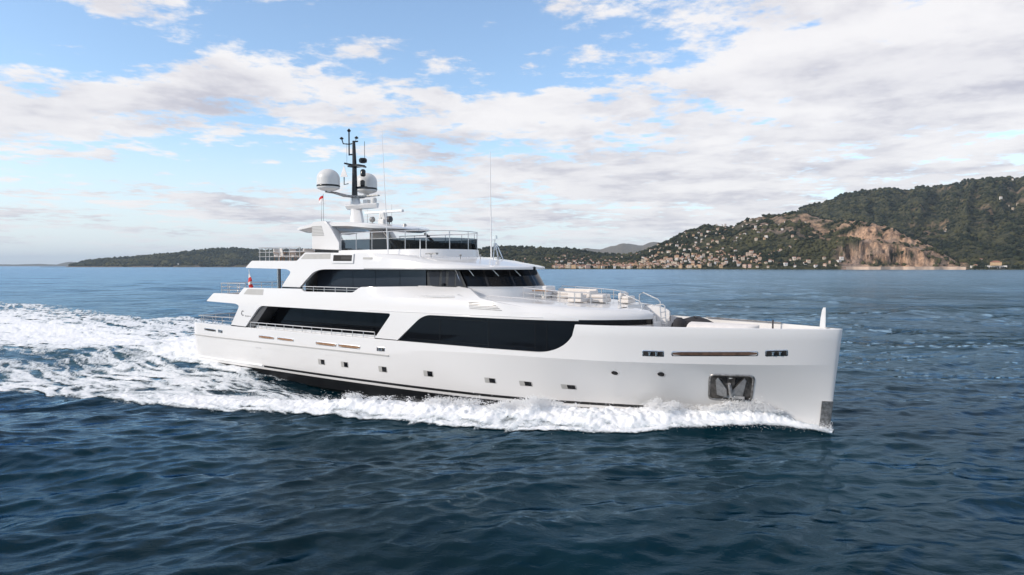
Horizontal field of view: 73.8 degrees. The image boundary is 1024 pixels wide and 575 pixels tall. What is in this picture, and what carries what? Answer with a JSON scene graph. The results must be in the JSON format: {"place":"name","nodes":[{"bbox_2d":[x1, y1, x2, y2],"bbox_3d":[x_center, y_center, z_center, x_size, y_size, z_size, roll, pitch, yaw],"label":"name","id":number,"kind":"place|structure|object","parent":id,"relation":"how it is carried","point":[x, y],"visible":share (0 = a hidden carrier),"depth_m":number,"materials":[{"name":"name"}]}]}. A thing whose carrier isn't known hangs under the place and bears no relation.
{"place":"outdoors","nodes":[
{"label":"outdoors","id":0,"kind":"place"},
{"bbox_2d":[0,262,73,265],"bbox_3d":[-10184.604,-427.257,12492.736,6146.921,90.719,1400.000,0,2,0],"label":"coast","id":1,"kind":"structure","parent":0,"point":[64,264],"depth_m":12050.04},
{"bbox_2d":[66,251,273,266],"bbox_3d":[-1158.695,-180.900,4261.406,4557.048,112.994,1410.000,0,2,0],"label":"headland","id":2,"kind":"structure","parent":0,"point":[196,265],"depth_m":3661.85,"materials":[{"name":"green plant"}]},
{"bbox_2d":[68,247,311,266],"bbox_3d":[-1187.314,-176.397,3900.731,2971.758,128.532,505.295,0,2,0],"label":"headland woods","id":3,"kind":"object","parent":2,"relation":"on","point":[241,255],"visible":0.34,"depth_m":3801.76,"materials":[{"name":"green plant"}]},
{"bbox_2d":[0,266,1023,574],"bbox_3d":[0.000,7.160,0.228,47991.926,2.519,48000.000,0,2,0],"label":"sea water","id":4,"kind":"structure","parent":0,"point":[912,464],"depth_m":23.91,"materials":[{"name":"blue liquid"}]},
{"bbox_2d":[0,302,829,432],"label":"wake foam","id":5,"kind":"object","parent":4,"relation":"on","point":[53,333],"visible":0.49,"depth_m":47.73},
{"bbox_2d":[105,390,833,432],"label":"bow wave","id":6,"kind":"object","parent":4,"relation":"on","point":[579,416],"visible":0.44,"depth_m":30.91,"materials":[{"name":"liquid"}]},
{"bbox_2d":[201,390,832,429],"bbox_3d":[-1.145,5.340,31.574,30.167,1.263,5.784,0,2,12],"label":"spray","id":7,"kind":"object","parent":6,"relation":"on","point":[731,405],"visible":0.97,"depth_m":31.09,"materials":[{"name":"liquid"}]},
{"bbox_2d":[194,129,842,427],"bbox_3d":[-3.636,-1.595,41.069,42.920,17.780,9.171,1,2,34],"label":"motor yacht","id":8,"kind":"object","parent":4,"relation":"on","point":[385,311],"visible":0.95,"depth_m":36.17,"materials":[{"name":"white paint"}]},
{"bbox_2d":[248,272,252,287],"bbox_3d":[-18.914,-0.368,49.374,0.500,1.906,0.251,1,2,34],"label":"ensign","id":9,"kind":"object","parent":8,"relation":"attached to","point":[250,282],"visible":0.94,"depth_m":49.30,"materials":[{"name":"red fabric"}]},
{"bbox_2d":[273,249,284,260],"bbox_3d":[-15.799,-2.147,46.315,0.626,0.950,0.584,1,2,34],"label":"deck chair","id":10,"kind":"object","parent":8,"relation":"on","point":[276,252],"visible":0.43,"depth_m":46.30,"materials":[{"name":"beige fabric"}]},
{"bbox_2d":[280,248,290,260],"bbox_3d":[-15.037,-2.113,45.257,0.626,0.950,0.584,-1,2,-34],"label":"deck chair","id":11,"kind":"object","parent":8,"relation":"on","point":[281,252],"visible":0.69,"depth_m":45.06,"materials":[{"name":"beige fabric"}]},
{"bbox_2d":[290,249,297,260],"bbox_3d":[-14.877,-2.161,46.773,0.626,0.950,0.584,1,2,34],"label":"deck chair","id":12,"kind":"object","parent":8,"relation":"on","point":[293,255],"visible":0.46,"depth_m":46.84,"materials":[{"name":"beige fabric"}]},
{"bbox_2d":[288,251,314,255],"bbox_3d":[-13.703,-2.006,44.878,1.900,0.760,1.900,1,2,34],"label":"round table","id":13,"kind":"object","parent":8,"relation":"on","point":[302,253],"visible":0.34,"depth_m":44.13,"materials":[{"name":"white"}]},
{"bbox_2d":[319,196,323,220],"bbox_3d":[-12.649,-4.746,45.148,0.506,2.860,0.090,2,2,41],"label":"courtesy flag","id":14,"kind":"object","parent":8,"relation":"attached to","point":[321,199],"visible":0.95,"depth_m":45.01,"materials":[{"name":"red fabric"}]},
{"bbox_2d":[340,166,347,176],"bbox_3d":[-11.202,-7.737,45.457,0.645,0.780,0.032,1,2,29],"label":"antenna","id":15,"kind":"object","parent":8,"relation":"attached to","point":[343,173],"visible":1,"depth_m":45.44,"materials":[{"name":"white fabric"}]},
{"bbox_2d":[399,315,590,351],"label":"saloon window","id":16,"kind":"structure","parent":8,"relation":"in","point":[494,333],"depth_m":33.96,"materials":[{"name":"black glass"}]},
{"bbox_2d":[552,288,597,297],"bbox_3d":[3.412,0.313,37.189,2.400,0.493,0.900,1,2,34],"label":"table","id":17,"kind":"object","parent":8,"relation":"on","point":[556,294],"visible":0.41,"depth_m":37.25,"materials":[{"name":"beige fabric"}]},
{"bbox_2d":[568,292,587,301],"bbox_3d":[3.351,0.474,34.808,0.800,0.522,0.700,1,2,34],"label":"deck sofa","id":18,"kind":"object","parent":8,"relation":"on","point":[582,297],"visible":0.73,"depth_m":34.54,"materials":[{"name":"beige fabric"}]},
{"bbox_2d":[587,290,610,302],"bbox_3d":[4.494,0.461,35.236,0.950,0.580,0.950,1,2,34],"label":"deck sofa","id":19,"kind":"object","parent":8,"relation":"on","point":[599,296],"visible":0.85,"depth_m":34.98,"materials":[{"name":"beige fabric"}]},
{"bbox_2d":[618,292,635,302],"bbox_3d":[5.967,0.534,35.439,0.600,0.522,0.900,1,2,34],"label":"deck sofa","id":20,"kind":"object","parent":8,"relation":"on","point":[625,299],"visible":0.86,"depth_m":35.15,"materials":[{"name":"beige fabric"}]},
{"bbox_2d":[671,316,713,326],"bbox_3d":[9.382,1.929,34.714,2.500,1.000,0.960,1,2,34],"label":"jet ski","id":21,"kind":"object","parent":8,"relation":"on","point":[694,319],"visible":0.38,"depth_m":34.47,"materials":[{"name":"plastic"}]},
{"bbox_2d":[673,317,758,327],"bbox_3d":[9.736,1.952,32.407,3.997,0.960,2.037,1,2,34],"label":"tender","id":22,"kind":"object","parent":8,"relation":"on","point":[678,321],"visible":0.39,"depth_m":32.12,"materials":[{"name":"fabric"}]},
{"bbox_2d":[0,0,1023,264],"label":"sky","id":23,"kind":"structure","parent":0,"point":[129,128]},
{"bbox_2d":[581,242,658,253],"bbox_3d":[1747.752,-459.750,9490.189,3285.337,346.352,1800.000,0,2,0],"label":"mountains","id":24,"kind":"structure","parent":0,"point":[622,248],"depth_m":9103.22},
{"bbox_2d":[479,177,1023,269],"bbox_3d":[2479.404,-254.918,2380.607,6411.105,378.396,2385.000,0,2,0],"label":"hills","id":25,"kind":"structure","parent":0,"point":[854,252],"depth_m":1523.23,"materials":[{"name":"green plant"}]},
{"bbox_2d":[514,221,837,268],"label":"houses","id":26,"kind":"structure","parent":25,"relation":"on","point":[698,257],"depth_m":1416.12,"materials":[{"name":"ceramic"}]},
{"bbox_2d":[477,176,1023,268],"bbox_3d":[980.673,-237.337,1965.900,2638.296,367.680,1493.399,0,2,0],"label":"hillside woods","id":27,"kind":"object","parent":25,"relation":"on","point":[1013,223],"visible":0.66,"depth_m":1663.08,"materials":[{"name":"green plant"}]},
{"bbox_2d":[846,267,965,269],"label":"sea wall","id":28,"kind":"structure","parent":25,"relation":"on","point":[905,268],"depth_m":1238.92,"materials":[{"name":"beige stone"}]},
{"bbox_2d":[987,261,1006,268],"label":"seaside villa","id":29,"kind":"object","parent":25,"relation":"on","point":[997,264],"visible":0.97,"depth_m":1237.20,"materials":[{"name":"beige"}]}
]}

